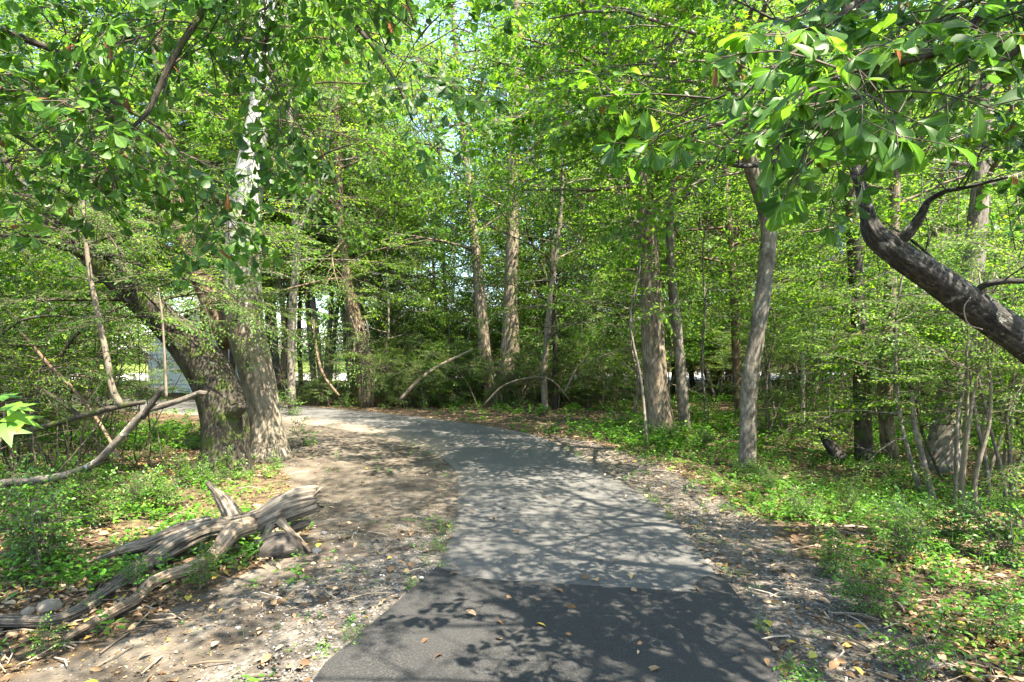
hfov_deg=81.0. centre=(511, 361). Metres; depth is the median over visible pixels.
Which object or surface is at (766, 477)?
leafy shrub
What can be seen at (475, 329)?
understory tree
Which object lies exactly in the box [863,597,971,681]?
leafy shrub
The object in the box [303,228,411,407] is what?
understory tree
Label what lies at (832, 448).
broken stump
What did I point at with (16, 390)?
understory tree
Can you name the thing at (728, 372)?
canopy tree
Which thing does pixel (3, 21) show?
canopy tree
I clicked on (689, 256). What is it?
understory tree
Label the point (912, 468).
understory tree
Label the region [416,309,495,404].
understory tree
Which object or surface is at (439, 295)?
understory tree
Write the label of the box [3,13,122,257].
canopy tree
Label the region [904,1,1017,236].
canopy tree
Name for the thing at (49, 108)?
oak tree
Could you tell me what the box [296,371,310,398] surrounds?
understory tree
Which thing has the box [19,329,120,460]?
dead branch
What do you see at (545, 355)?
slender tree
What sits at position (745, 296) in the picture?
understory tree
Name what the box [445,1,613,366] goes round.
canopy tree
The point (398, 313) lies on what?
understory tree
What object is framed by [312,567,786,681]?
asphalt patch
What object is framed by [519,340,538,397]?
understory tree
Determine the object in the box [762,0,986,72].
shade tree
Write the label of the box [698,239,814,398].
understory tree
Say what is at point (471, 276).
understory tree
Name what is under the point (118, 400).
leaning sapling
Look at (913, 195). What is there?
canopy tree
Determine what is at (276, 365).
canopy tree
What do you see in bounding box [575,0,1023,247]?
oak tree
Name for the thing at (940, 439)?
woodland tree
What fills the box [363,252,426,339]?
understory tree
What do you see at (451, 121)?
canopy tree
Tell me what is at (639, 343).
understory tree
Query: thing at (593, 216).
canopy tree
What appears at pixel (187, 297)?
canopy tree
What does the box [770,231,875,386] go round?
understory tree
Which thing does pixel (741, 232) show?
canopy tree
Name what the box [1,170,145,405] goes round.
understory tree
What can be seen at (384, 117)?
canopy tree
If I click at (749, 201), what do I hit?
canopy tree
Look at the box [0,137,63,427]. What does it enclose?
understory tree
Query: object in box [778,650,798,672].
weed
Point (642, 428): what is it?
weed
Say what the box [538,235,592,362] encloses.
understory tree
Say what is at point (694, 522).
stone
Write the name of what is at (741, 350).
understory tree
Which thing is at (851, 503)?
leafy shrub
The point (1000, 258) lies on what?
understory tree
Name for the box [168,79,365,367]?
canopy tree
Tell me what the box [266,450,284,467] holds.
weed
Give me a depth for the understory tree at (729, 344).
23.26 m
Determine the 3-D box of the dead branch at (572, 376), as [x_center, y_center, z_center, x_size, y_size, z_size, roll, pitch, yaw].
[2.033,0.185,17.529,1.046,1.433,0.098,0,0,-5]
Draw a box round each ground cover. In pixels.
[0,426,1023,681]
[12,385,1023,454]
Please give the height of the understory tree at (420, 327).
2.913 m
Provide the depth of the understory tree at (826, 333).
20.31 m
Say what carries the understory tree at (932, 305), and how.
on the ground at (362, 456)
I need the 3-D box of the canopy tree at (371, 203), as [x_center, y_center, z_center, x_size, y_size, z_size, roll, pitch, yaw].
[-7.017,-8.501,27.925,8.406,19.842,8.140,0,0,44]
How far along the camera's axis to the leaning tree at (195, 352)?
8.59 m
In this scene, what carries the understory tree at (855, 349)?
on the ground at (362, 456)
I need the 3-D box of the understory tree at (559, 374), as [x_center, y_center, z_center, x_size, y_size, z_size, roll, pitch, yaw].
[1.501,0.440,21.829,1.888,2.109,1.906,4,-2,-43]
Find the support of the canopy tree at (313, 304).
on the ground at (362, 456)
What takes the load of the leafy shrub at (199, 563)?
on the ground at (362, 456)
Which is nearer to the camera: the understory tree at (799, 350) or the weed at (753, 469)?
the weed at (753, 469)
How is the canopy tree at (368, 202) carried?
on the ground at (362, 456)
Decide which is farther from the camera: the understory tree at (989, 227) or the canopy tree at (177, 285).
the canopy tree at (177, 285)
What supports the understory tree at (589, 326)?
on the ground at (362, 456)
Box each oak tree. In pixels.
[0,0,527,288]
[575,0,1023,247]
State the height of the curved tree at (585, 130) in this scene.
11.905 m
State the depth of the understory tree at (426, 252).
22.15 m
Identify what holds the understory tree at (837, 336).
on the ground at (362, 456)
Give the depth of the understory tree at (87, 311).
15.57 m
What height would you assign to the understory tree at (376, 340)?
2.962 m
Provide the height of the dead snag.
1.934 m
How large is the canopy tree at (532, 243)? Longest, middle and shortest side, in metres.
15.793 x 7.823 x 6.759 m
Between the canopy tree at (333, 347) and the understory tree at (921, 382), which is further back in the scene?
the canopy tree at (333, 347)
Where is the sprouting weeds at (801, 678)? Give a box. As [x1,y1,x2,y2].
[170,421,850,681]
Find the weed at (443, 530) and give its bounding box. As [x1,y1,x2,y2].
[439,519,452,534]
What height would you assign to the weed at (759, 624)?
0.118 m
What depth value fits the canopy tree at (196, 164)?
25.02 m
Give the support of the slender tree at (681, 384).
on the ground at (362, 456)
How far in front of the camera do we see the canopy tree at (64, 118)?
25.50 m
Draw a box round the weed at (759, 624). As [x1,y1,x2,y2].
[751,613,769,631]
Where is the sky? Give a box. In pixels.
[1,0,999,352]
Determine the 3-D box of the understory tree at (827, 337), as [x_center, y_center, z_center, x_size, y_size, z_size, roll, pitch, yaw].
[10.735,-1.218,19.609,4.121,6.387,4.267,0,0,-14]
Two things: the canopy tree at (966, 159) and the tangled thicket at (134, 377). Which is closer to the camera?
the tangled thicket at (134, 377)
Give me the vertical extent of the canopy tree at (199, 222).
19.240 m
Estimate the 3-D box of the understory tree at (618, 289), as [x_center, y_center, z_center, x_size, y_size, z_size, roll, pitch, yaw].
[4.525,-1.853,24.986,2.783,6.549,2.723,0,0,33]
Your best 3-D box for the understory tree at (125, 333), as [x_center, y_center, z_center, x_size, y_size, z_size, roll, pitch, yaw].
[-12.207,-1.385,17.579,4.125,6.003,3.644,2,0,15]
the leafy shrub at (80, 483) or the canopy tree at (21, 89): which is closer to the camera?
the leafy shrub at (80, 483)
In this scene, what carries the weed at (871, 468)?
on the ground at (362, 456)
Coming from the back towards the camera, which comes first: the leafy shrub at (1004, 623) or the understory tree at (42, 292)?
the understory tree at (42, 292)
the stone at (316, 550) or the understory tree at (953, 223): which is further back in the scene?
the understory tree at (953, 223)
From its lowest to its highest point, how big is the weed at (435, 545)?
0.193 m
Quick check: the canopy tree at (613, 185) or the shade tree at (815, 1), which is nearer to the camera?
the shade tree at (815, 1)
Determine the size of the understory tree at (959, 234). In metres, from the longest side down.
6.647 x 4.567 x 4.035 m
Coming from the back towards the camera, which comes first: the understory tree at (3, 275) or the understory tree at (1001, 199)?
the understory tree at (1001, 199)
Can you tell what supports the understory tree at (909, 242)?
on the ground at (362, 456)
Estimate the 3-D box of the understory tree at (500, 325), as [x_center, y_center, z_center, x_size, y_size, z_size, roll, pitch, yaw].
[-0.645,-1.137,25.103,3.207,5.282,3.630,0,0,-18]
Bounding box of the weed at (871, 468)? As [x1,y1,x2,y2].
[856,457,878,475]
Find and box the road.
[120,372,876,380]
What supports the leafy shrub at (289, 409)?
on the ground at (362, 456)
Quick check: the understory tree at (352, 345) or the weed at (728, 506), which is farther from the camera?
the understory tree at (352, 345)
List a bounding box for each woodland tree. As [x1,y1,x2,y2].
[689,0,1022,461]
[723,1,1023,458]
[772,0,1023,472]
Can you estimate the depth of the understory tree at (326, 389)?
22.28 m
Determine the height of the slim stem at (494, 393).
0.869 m
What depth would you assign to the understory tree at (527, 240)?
23.86 m
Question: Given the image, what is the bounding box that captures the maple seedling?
[0,391,44,447]
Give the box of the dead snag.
[800,352,805,423]
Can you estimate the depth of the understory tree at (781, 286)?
19.85 m
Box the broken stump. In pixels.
[818,426,846,462]
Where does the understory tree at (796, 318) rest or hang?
on the ground at (362, 456)
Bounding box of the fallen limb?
[0,387,207,486]
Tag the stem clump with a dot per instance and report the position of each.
(979, 360)
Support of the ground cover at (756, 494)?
on the ground at (362, 456)
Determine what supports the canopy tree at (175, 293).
on the ground at (362, 456)
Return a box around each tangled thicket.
[0,248,200,468]
[0,254,174,477]
[0,275,213,508]
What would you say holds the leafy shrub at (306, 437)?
on the ground at (362, 456)
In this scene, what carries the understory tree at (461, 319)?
on the ground at (362, 456)
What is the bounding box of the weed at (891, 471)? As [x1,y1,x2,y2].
[873,458,909,482]
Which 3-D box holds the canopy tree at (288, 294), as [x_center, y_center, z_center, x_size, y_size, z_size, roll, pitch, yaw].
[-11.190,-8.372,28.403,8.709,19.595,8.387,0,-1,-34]
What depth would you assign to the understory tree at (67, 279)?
15.43 m
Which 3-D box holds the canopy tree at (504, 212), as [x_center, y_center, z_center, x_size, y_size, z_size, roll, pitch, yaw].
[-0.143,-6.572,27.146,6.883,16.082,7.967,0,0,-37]
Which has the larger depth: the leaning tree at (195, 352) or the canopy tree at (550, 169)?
the canopy tree at (550, 169)
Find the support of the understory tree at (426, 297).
on the ground at (362, 456)
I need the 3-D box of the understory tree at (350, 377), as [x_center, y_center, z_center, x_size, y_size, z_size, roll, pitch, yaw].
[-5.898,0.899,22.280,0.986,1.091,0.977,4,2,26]
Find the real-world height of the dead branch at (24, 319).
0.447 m
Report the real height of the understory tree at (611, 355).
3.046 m
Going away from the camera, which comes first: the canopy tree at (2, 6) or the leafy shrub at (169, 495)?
the leafy shrub at (169, 495)
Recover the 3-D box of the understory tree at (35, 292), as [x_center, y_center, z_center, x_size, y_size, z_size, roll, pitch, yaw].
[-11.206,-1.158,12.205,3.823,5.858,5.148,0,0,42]
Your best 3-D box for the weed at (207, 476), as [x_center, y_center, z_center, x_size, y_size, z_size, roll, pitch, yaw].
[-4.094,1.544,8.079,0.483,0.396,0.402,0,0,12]
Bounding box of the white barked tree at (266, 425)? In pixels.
[29,0,528,462]
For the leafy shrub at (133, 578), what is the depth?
4.61 m
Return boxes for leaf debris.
[0,434,1023,681]
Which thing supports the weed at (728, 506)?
on the ground at (362, 456)
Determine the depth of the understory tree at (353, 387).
21.47 m
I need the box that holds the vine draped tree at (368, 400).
[221,0,454,407]
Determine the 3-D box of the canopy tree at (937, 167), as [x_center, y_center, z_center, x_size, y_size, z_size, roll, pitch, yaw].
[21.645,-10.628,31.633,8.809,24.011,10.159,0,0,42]
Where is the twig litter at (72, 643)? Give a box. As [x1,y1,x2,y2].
[0,403,1023,681]
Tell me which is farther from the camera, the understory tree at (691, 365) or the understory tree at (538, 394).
the understory tree at (691, 365)
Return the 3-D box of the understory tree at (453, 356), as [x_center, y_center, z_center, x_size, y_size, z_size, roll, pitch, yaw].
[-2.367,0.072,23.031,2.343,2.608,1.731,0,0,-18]
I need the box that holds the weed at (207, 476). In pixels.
[195,461,228,489]
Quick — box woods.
[2,97,969,363]
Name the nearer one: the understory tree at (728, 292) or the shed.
the understory tree at (728, 292)
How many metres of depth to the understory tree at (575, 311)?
21.80 m
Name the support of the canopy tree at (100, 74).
on the ground at (362, 456)
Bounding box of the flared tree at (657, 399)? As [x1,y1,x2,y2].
[311,0,832,432]
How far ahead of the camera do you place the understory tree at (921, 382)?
16.84 m
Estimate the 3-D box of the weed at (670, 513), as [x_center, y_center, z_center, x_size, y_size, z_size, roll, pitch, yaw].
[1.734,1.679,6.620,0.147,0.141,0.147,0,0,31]
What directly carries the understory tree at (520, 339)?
on the ground at (362, 456)
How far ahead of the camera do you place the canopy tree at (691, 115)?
23.72 m
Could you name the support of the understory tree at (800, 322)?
on the ground at (362, 456)
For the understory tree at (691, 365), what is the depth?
24.18 m
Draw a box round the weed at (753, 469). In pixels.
[741,456,774,481]
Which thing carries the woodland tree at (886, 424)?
on the ground at (362, 456)
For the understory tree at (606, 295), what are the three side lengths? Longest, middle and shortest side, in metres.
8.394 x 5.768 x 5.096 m
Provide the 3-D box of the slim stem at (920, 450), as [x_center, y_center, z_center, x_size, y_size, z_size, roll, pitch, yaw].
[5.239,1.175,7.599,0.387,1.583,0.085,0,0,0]
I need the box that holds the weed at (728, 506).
[720,500,730,511]
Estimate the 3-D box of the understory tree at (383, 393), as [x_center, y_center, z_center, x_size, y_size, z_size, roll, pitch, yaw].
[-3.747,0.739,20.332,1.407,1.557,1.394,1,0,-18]
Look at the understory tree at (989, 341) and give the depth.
8.28 m
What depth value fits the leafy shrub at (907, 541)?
5.17 m
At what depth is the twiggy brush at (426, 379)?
19.18 m
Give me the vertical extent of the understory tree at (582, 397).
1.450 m
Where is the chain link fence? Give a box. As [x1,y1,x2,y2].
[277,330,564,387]
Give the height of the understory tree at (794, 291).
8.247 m
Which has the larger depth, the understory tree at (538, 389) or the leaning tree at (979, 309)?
the understory tree at (538, 389)
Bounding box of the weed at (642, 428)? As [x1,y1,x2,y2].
[632,417,662,438]
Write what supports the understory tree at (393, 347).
on the ground at (362, 456)
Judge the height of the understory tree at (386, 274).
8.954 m
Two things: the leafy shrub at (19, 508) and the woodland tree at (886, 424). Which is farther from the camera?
the woodland tree at (886, 424)
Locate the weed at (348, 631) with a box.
[340,614,364,641]
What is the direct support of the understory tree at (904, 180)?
on the ground at (362, 456)
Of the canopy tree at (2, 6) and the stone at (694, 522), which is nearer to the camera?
the stone at (694, 522)
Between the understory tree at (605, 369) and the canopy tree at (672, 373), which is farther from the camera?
the canopy tree at (672, 373)
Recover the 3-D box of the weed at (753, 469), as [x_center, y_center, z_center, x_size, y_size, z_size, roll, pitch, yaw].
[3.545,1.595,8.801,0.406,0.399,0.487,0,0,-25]
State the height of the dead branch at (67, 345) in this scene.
1.729 m
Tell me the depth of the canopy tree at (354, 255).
24.14 m
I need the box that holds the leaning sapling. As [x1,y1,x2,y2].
[0,42,213,436]
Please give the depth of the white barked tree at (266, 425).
10.15 m
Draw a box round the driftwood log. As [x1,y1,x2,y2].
[0,479,324,640]
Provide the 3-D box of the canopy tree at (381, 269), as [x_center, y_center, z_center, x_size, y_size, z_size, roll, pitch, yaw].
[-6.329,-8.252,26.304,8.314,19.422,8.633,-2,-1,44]
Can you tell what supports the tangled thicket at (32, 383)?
on the ground at (362, 456)
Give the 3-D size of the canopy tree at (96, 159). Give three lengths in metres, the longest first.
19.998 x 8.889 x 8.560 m
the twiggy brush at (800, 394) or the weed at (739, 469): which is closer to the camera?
the weed at (739, 469)
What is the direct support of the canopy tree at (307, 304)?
on the ground at (362, 456)
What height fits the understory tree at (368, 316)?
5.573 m
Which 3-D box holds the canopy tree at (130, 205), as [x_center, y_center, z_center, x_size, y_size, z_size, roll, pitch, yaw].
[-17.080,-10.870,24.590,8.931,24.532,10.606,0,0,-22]
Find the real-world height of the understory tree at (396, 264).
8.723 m
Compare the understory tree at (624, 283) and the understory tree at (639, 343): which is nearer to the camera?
the understory tree at (624, 283)
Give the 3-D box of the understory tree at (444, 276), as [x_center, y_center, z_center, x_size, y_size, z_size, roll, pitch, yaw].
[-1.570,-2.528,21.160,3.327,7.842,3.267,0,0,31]
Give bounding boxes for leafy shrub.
[0,451,55,522]
[0,467,95,570]
[0,480,97,566]
[26,611,73,656]
[48,451,110,525]
[59,466,122,529]
[94,466,163,513]
[110,552,150,587]
[133,462,198,512]
[164,449,210,487]
[179,531,228,589]
[214,443,252,479]
[278,387,303,414]
[286,416,317,446]
[602,412,625,427]
[688,424,716,447]
[754,462,779,492]
[778,485,825,521]
[804,524,873,578]
[824,553,928,620]
[833,476,864,519]
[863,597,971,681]
[869,486,939,562]
[917,486,983,547]
[942,487,1023,567]
[956,579,1023,646]
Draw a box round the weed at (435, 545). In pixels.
[429,534,445,551]
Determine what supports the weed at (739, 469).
on the ground at (362, 456)
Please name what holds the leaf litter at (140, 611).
on the ground at (362, 456)
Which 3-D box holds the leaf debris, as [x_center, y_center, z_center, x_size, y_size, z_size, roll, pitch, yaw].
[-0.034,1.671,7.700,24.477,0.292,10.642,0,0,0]
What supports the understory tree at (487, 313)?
on the ground at (362, 456)
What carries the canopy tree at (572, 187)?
on the ground at (362, 456)
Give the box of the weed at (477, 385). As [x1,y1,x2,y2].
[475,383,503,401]
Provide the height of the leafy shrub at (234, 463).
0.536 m
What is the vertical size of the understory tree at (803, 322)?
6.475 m
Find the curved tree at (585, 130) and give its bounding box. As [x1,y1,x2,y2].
[431,0,915,470]
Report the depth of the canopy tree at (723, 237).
31.44 m
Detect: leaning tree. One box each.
[0,0,355,477]
[663,0,1023,363]
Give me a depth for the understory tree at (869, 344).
16.88 m
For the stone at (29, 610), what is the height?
0.078 m
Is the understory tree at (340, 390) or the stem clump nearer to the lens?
the stem clump
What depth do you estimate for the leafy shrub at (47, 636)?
3.65 m
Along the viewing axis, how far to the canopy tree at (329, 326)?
24.53 m
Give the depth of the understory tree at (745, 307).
15.83 m
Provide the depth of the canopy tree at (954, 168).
24.59 m
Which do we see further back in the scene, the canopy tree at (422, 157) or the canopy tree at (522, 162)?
the canopy tree at (422, 157)
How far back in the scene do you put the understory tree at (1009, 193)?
17.29 m
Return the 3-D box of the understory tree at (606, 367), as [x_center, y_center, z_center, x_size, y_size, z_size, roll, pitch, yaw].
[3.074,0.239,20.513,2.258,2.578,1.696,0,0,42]
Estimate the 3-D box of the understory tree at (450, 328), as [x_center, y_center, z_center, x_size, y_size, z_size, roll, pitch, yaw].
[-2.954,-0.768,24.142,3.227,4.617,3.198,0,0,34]
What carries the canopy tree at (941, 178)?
on the ground at (362, 456)
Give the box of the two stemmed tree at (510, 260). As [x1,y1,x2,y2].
[345,0,598,402]
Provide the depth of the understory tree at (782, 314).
15.29 m
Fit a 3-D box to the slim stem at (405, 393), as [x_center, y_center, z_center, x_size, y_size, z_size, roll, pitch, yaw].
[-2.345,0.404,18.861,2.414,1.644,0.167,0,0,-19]
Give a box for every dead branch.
[0,315,77,337]
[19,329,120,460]
[30,303,128,426]
[225,143,351,232]
[313,320,339,396]
[564,344,598,391]
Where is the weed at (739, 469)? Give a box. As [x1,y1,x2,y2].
[726,457,754,479]
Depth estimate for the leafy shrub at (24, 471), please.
6.35 m
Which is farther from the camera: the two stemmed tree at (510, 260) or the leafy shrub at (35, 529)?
the two stemmed tree at (510, 260)
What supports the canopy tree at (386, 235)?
on the ground at (362, 456)
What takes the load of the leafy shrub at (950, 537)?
on the ground at (362, 456)
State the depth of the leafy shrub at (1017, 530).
5.19 m
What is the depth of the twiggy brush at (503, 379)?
19.16 m
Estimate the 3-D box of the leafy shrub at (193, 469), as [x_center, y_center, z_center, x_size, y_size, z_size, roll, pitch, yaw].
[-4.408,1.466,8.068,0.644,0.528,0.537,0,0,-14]
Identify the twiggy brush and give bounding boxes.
[272,340,390,406]
[308,330,464,407]
[344,323,540,408]
[419,322,622,408]
[525,328,667,410]
[710,329,939,438]
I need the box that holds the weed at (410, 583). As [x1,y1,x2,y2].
[404,573,418,589]
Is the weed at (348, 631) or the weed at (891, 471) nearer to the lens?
the weed at (348, 631)
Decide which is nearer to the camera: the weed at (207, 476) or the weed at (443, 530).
the weed at (443, 530)
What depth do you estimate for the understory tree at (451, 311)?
21.71 m
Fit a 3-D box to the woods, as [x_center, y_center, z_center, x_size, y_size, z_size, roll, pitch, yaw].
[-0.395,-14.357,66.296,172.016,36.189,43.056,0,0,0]
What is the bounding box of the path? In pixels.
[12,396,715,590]
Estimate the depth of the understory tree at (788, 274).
18.29 m
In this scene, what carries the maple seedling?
on the ground at (362, 456)
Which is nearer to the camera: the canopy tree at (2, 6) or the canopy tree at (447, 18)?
the canopy tree at (2, 6)
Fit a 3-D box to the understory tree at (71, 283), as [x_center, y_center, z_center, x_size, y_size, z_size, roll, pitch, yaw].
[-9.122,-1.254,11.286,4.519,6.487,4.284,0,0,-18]
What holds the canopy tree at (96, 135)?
on the ground at (362, 456)
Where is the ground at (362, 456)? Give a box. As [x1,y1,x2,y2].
[0,354,1023,681]
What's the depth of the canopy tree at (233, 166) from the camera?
23.46 m
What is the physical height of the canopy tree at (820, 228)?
13.666 m
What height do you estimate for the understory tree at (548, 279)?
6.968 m
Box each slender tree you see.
[167,0,424,408]
[455,72,631,409]
[472,104,640,410]
[535,0,780,430]
[592,0,878,418]
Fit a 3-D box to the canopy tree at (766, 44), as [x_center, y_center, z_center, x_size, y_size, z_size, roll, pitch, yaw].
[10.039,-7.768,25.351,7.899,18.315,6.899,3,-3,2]
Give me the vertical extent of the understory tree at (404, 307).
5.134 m
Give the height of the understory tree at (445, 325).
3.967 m
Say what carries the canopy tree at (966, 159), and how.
on the ground at (362, 456)
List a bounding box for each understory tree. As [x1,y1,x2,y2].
[0,116,142,455]
[0,136,158,432]
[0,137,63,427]
[0,167,136,408]
[0,188,101,409]
[0,193,142,405]
[0,218,133,423]
[0,244,118,413]
[0,265,154,426]
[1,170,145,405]
[1,229,92,421]
[1,311,45,445]
[4,206,157,409]
[5,167,162,415]
[53,205,161,406]
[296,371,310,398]
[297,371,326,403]
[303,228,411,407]
[310,242,423,399]
[312,142,474,405]
[315,374,337,399]
[319,369,348,401]
[333,287,386,388]
[335,279,392,391]
[344,371,356,397]
[346,249,422,379]
[347,373,356,399]
[359,200,425,338]
[361,262,431,400]
[363,158,458,347]
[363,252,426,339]
[365,231,446,335]
[369,209,468,390]
[369,325,401,380]
[370,323,420,393]
[373,275,447,358]
[375,257,474,400]
[378,240,474,394]
[381,364,415,406]
[384,351,432,404]
[393,138,505,401]
[401,320,454,398]
[404,205,486,394]
[409,226,545,399]
[412,286,473,393]
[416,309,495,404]
[416,344,456,407]
[421,303,462,357]
[423,173,505,401]
[426,332,471,389]
[434,284,492,388]
[438,235,503,323]
[443,276,501,396]
[445,251,529,397]
[452,207,531,360]
[454,261,531,361]
[467,271,521,385]
[468,203,592,396]
[472,273,543,353]
[474,311,541,387]
[487,181,568,355]
[488,245,622,404]
[518,226,636,380]
[518,247,612,364]
[518,345,551,400]
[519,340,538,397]
[520,131,631,407]
[525,366,560,403]
[526,242,578,342]
[529,361,569,404]
[531,350,571,399]
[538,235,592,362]
[538,245,632,399]
[540,0,707,447]
[551,366,587,405]
[553,273,645,410]
[555,189,738,425]
[557,179,644,396]
[557,267,638,401]
[558,252,632,350]
[565,332,619,407]
[569,318,635,399]
[573,209,692,398]
[574,333,632,397]
[583,153,666,359]
[585,200,659,397]
[596,237,638,382]
[614,299,672,385]
[617,237,739,401]
[618,14,778,424]
[622,196,716,402]
[630,177,727,375]
[631,244,726,393]
[662,264,740,386]
[664,232,772,398]
[666,174,835,398]
[681,94,825,429]
[688,270,730,388]
[693,298,773,382]
[698,154,831,420]
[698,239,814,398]
[699,275,777,395]
[706,258,813,409]
[707,147,840,423]
[708,232,825,399]
[725,213,879,402]
[727,237,842,388]
[740,256,843,405]
[741,210,882,410]
[750,266,842,390]
[758,55,909,414]
[759,327,825,396]
[762,234,847,389]
[764,242,880,412]
[765,82,1023,504]
[765,155,909,436]
[770,82,937,357]
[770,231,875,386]
[773,183,1023,479]
[773,220,879,399]
[778,262,911,406]
[782,238,878,399]
[790,126,944,336]
[794,253,881,395]
[805,228,931,416]
[831,148,937,344]
[837,167,939,385]
[839,0,1023,332]
[842,183,938,319]
[866,4,1022,425]
[870,304,969,420]
[874,305,940,399]
[893,327,993,408]
[894,199,1014,404]
[897,60,1023,424]
[898,238,1023,445]
[901,162,1023,504]
[913,198,1023,398]
[926,202,1007,273]
[930,169,1023,418]
[931,206,1021,290]
[935,121,1023,437]
[947,115,1023,415]
[957,299,1023,448]
[963,80,1023,305]
[968,150,1022,265]
[985,203,1021,403]
[993,115,1021,251]
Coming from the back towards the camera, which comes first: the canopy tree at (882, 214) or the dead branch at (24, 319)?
the canopy tree at (882, 214)
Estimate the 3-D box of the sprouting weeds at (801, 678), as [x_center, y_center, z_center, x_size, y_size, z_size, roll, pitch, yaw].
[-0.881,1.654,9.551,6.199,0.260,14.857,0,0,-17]
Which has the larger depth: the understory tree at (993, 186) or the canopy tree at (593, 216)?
the canopy tree at (593, 216)
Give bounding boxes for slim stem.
[1,377,79,414]
[158,288,167,397]
[399,349,473,400]
[484,376,569,404]
[910,392,936,502]
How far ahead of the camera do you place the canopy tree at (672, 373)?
27.16 m
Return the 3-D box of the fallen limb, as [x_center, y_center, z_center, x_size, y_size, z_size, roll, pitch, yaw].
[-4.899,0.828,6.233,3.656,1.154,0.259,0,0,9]
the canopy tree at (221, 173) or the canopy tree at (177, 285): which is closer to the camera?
the canopy tree at (221, 173)
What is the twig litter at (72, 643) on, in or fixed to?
on the ground at (362, 456)
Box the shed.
[140,310,239,392]
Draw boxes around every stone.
[20,606,35,614]
[36,599,63,613]
[310,547,321,552]
[690,520,698,524]
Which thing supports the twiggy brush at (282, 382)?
on the ground at (362, 456)
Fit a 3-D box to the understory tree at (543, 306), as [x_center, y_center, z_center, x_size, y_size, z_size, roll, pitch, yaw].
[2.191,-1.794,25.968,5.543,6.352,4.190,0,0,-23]
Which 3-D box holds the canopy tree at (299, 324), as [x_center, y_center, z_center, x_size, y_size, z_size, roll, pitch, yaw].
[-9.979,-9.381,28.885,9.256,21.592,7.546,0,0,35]
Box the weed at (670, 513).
[663,508,675,518]
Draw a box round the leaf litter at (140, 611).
[0,393,1023,681]
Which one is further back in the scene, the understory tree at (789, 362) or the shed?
the shed
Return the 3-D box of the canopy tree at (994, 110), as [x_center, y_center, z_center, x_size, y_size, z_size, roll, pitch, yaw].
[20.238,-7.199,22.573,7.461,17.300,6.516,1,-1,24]
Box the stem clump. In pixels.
[863,222,1023,515]
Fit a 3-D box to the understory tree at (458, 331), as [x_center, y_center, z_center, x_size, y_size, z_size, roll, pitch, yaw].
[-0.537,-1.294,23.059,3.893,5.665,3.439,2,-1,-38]
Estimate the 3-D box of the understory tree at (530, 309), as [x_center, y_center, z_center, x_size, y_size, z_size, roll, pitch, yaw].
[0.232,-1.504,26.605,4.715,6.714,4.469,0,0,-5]
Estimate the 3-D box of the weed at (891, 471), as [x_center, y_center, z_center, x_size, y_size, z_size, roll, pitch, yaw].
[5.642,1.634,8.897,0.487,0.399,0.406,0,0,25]
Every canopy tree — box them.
[0,0,68,208]
[0,0,124,260]
[0,0,187,296]
[0,0,191,374]
[0,0,193,368]
[1,0,185,276]
[2,0,181,392]
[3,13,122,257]
[55,0,331,360]
[74,0,332,332]
[106,2,286,339]
[117,5,322,282]
[127,4,330,369]
[129,0,352,282]
[133,9,298,304]
[133,50,334,272]
[134,202,192,302]
[139,6,322,287]
[152,0,329,295]
[155,128,199,309]
[165,0,364,397]
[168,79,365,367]
[171,0,340,358]
[172,5,370,393]
[175,122,353,370]
[186,0,384,388]
[194,0,429,396]
[199,5,436,393]
[222,0,461,395]
[234,1,426,313]
[263,5,448,381]
[263,22,414,385]
[268,108,378,388]
[284,1,455,358]
[298,44,474,336]
[300,0,451,382]
[307,40,440,363]
[368,0,520,327]
[370,52,502,390]
[375,83,453,282]
[443,44,574,301]
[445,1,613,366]
[450,23,600,358]
[461,0,625,396]
[461,0,627,306]
[476,1,665,290]
[520,0,703,392]
[522,22,664,293]
[530,2,696,373]
[539,15,708,389]
[544,27,726,369]
[566,0,756,296]
[588,0,786,393]
[588,2,800,393]
[591,8,811,402]
[625,8,755,390]
[660,0,876,400]
[666,0,796,387]
[674,9,827,392]
[676,0,810,390]
[684,7,841,394]
[689,63,831,320]
[691,16,843,300]
[695,3,885,389]
[722,56,917,397]
[742,188,843,378]
[748,0,1021,387]
[754,1,959,387]
[807,116,951,361]
[816,88,955,374]
[823,0,1022,277]
[860,0,1023,271]
[867,115,957,269]
[882,0,1022,265]
[899,61,1021,254]
[902,28,1022,375]
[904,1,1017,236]
[935,3,1019,249]
[964,4,1022,236]
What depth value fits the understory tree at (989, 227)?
13.27 m
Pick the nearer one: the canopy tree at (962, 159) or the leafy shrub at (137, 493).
the leafy shrub at (137, 493)
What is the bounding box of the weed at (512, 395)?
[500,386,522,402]
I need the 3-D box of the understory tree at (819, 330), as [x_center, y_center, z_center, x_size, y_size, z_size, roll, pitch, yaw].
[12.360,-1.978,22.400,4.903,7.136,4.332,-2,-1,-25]
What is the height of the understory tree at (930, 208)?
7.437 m
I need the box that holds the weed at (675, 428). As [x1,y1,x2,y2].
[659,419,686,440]
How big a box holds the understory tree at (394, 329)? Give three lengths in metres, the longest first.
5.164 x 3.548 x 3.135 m
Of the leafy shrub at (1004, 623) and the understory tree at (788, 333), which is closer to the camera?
the leafy shrub at (1004, 623)
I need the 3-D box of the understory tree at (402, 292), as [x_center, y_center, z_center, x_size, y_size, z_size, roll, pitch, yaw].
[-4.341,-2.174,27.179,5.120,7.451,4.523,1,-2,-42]

